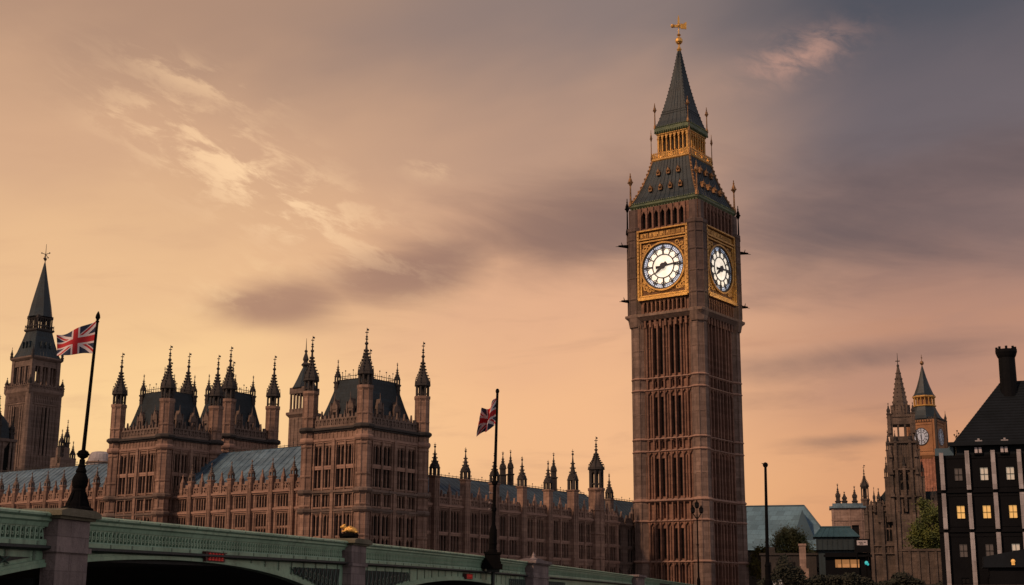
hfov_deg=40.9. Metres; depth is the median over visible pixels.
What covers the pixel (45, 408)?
slit window
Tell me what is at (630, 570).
window
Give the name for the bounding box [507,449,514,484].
distant spirelet
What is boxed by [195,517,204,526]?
window
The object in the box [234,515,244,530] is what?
window
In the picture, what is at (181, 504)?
window
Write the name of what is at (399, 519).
window
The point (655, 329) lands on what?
slit window
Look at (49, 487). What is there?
palace wing
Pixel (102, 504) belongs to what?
window
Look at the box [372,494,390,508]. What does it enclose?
window
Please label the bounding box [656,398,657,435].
slit window
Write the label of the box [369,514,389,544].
window
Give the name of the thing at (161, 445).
palace pavilion
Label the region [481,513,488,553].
window
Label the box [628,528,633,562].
window
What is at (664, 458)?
slit window
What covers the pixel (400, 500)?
window
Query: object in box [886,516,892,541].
window
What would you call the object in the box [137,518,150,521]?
window
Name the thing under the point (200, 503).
window
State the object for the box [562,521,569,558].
window
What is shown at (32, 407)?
spired tower
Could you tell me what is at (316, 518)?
window
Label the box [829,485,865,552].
building
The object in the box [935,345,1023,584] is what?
office building
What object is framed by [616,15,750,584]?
clock tower
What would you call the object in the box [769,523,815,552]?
broadleaf tree
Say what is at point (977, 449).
dormer window
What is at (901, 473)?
window
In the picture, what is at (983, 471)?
window
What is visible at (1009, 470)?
window
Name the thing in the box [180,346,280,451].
palace pavilion
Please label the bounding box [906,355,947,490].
clock tower
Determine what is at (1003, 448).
dormer window
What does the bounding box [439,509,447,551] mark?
window
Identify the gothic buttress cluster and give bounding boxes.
[50,419,75,467]
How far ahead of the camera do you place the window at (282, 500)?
162.75 m
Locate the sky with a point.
(259, 179)
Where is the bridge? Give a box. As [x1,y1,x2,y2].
[0,507,692,584]
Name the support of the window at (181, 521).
in the palace wing at (253, 490)
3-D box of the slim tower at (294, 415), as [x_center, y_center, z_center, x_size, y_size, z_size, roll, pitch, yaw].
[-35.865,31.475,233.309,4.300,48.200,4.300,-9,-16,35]
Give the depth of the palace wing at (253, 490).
168.31 m
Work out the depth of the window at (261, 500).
164.79 m
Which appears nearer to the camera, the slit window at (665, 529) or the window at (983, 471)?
the window at (983, 471)
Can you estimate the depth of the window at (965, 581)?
139.79 m
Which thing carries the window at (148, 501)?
in the palace pavilion at (161, 445)
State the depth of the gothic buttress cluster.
262.15 m
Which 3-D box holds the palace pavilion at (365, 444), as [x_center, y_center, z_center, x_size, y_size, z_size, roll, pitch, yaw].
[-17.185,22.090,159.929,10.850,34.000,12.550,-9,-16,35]
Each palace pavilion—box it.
[102,346,223,522]
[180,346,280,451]
[297,329,431,548]
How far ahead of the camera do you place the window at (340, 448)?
155.38 m
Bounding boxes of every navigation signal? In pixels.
[202,551,226,561]
[462,573,473,579]
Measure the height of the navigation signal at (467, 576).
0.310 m
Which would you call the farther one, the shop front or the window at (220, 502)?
the shop front
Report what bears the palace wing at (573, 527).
on the ground
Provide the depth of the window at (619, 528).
204.89 m
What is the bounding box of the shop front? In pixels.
[824,553,871,578]
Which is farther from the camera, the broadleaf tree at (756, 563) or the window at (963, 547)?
the broadleaf tree at (756, 563)
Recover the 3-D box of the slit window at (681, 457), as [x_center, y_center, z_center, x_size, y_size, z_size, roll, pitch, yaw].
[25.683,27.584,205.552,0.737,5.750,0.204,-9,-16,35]
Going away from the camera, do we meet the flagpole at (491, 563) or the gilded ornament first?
the gilded ornament
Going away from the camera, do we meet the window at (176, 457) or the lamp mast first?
the lamp mast
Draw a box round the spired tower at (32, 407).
[4,244,64,470]
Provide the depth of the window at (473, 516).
173.55 m
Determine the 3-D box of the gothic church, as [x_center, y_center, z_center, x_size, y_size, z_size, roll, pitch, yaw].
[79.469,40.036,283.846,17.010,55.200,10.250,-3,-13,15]
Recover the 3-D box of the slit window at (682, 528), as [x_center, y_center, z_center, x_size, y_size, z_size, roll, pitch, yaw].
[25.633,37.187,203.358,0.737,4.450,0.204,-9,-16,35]
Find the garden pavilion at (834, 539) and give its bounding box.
[813,526,862,574]
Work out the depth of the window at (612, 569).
199.17 m
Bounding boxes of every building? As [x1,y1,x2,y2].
[759,547,817,582]
[829,485,865,552]
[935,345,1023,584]
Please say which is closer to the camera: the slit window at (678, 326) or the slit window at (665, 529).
the slit window at (665, 529)
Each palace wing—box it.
[0,460,107,514]
[171,442,300,535]
[427,437,619,572]
[588,474,633,573]
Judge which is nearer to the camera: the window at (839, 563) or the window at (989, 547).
the window at (989, 547)
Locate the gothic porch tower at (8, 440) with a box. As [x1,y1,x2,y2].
[0,394,16,471]
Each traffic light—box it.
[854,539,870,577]
[865,556,868,577]
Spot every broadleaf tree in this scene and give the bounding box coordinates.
[746,539,764,581]
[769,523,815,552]
[902,491,939,548]
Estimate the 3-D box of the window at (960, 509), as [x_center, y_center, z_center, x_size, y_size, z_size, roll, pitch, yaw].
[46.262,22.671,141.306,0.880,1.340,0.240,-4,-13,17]
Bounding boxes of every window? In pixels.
[42,408,45,455]
[45,408,49,455]
[99,501,104,514]
[115,500,131,513]
[118,455,134,495]
[136,499,151,512]
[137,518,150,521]
[138,453,154,494]
[170,453,187,494]
[175,500,186,512]
[176,517,185,524]
[193,456,206,472]
[194,499,205,511]
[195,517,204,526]
[214,497,225,510]
[214,516,224,528]
[234,496,245,509]
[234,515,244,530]
[255,495,266,508]
[255,514,265,532]
[276,494,287,507]
[276,513,287,534]
[311,494,329,508]
[312,514,328,538]
[313,446,330,489]
[334,513,350,537]
[335,443,355,488]
[335,493,353,507]
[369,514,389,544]
[370,444,390,489]
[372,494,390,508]
[396,496,414,510]
[396,516,413,547]
[397,448,414,492]
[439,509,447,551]
[451,511,460,552]
[470,512,476,552]
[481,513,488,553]
[499,515,506,554]
[509,516,517,555]
[527,518,532,555]
[536,519,543,556]
[553,520,559,557]
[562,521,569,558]
[579,523,582,558]
[586,523,592,559]
[605,525,607,560]
[609,525,615,560]
[610,567,615,572]
[619,528,620,561]
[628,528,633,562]
[628,568,633,573]
[655,329,656,374]
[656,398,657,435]
[658,459,659,496]
[659,529,660,558]
[661,328,662,373]
[662,397,664,434]
[663,458,665,496]
[665,529,666,558]
[672,327,673,372]
[674,396,675,434]
[675,458,676,495]
[676,528,677,558]
[678,326,680,372]
[679,395,681,433]
[681,457,682,495]
[682,528,684,557]
[835,559,859,567]
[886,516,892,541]
[900,472,909,490]
[903,500,909,514]
[954,468,962,480]
[957,506,965,518]
[959,544,967,557]
[962,578,969,584]
[973,446,982,454]
[980,468,988,480]
[983,506,991,518]
[985,544,993,555]
[999,445,1008,453]
[1006,467,1014,479]
[1009,505,1016,517]
[1012,544,1019,550]
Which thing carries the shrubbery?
on the ground
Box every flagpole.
[61,311,99,510]
[482,388,502,584]
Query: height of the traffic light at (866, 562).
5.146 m
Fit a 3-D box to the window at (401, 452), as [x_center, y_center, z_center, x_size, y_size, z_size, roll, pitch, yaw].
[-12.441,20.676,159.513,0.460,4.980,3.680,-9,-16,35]
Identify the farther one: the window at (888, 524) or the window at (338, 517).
the window at (888, 524)
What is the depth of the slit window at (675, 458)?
206.14 m
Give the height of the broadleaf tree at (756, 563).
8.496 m
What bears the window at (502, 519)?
in the palace wing at (573, 527)
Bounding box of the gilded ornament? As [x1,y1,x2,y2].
[339,524,358,537]
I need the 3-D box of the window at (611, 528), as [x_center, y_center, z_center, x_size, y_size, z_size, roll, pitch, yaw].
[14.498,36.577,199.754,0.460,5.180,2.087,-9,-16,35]
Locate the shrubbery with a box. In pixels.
[756,554,942,584]
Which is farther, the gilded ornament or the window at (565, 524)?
the window at (565, 524)
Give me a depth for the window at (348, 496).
154.39 m
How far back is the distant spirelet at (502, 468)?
238.66 m
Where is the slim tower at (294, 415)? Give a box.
[286,338,320,446]
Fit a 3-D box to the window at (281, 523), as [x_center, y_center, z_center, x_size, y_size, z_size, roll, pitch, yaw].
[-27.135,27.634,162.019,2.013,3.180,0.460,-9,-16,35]
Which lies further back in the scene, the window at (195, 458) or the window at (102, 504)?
the window at (102, 504)
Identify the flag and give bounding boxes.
[57,322,95,355]
[476,398,495,436]
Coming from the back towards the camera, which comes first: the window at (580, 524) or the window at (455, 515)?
the window at (580, 524)
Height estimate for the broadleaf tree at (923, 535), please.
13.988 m
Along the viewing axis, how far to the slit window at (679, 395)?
207.61 m
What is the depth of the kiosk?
132.91 m
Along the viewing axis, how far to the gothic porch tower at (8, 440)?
239.25 m
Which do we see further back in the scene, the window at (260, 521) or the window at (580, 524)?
the window at (580, 524)
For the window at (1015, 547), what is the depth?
139.11 m
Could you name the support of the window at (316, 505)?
in the palace pavilion at (365, 444)
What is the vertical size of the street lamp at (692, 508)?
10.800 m
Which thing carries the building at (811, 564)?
on the ground
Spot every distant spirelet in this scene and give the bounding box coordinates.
[499,452,506,483]
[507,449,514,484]
[550,452,557,489]
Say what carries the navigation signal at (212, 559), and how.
attached to the bridge
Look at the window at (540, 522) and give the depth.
185.28 m
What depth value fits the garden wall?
179.98 m
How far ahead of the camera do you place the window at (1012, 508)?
139.93 m
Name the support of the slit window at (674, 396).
in the clock tower at (684, 318)
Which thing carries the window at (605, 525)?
in the palace wing at (573, 527)
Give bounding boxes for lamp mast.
[762,462,771,584]
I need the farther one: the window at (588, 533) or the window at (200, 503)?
the window at (588, 533)
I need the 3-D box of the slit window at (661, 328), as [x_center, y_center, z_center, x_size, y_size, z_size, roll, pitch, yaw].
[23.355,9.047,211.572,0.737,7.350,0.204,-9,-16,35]
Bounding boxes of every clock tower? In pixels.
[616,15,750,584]
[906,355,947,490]
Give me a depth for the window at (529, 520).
183.44 m
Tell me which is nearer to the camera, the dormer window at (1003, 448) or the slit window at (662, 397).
the dormer window at (1003, 448)
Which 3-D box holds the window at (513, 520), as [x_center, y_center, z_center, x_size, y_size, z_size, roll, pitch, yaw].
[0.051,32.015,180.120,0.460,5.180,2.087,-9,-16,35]
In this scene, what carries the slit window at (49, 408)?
in the spired tower at (32, 407)
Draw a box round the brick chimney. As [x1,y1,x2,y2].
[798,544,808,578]
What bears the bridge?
in the water
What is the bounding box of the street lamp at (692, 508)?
[690,500,702,584]
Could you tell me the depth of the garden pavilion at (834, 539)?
192.99 m
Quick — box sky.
[0,0,1023,525]
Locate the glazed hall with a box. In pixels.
[746,505,820,584]
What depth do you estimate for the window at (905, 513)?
278.41 m
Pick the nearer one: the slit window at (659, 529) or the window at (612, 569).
the window at (612, 569)
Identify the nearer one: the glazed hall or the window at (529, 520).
the window at (529, 520)
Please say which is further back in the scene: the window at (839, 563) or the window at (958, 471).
the window at (839, 563)
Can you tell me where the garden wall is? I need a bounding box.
[898,549,941,584]
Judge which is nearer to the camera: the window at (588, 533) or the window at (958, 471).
the window at (958, 471)
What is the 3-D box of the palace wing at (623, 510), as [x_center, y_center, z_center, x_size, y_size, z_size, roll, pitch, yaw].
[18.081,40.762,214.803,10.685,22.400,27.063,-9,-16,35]
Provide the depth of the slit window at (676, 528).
204.17 m
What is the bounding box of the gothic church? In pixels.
[860,356,937,582]
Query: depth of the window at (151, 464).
174.91 m
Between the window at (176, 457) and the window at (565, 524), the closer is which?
the window at (176, 457)
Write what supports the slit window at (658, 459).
in the clock tower at (684, 318)
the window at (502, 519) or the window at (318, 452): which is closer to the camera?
the window at (318, 452)
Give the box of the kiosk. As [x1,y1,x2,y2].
[982,549,1023,584]
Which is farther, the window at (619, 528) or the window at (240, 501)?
the window at (619, 528)
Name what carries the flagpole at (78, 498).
on the bridge
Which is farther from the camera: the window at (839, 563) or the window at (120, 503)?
the window at (839, 563)
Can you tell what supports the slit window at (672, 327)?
in the clock tower at (684, 318)
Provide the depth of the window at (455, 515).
170.57 m
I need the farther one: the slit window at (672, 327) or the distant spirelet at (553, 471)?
the distant spirelet at (553, 471)
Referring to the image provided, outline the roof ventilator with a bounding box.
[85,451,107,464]
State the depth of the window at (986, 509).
140.61 m
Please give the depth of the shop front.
186.46 m
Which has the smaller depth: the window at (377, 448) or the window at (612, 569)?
the window at (377, 448)
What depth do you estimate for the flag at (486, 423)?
76.60 m
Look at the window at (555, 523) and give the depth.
188.34 m
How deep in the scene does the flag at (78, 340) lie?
36.02 m
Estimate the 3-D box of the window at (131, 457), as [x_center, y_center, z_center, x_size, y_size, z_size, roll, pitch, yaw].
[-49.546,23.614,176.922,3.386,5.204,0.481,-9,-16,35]

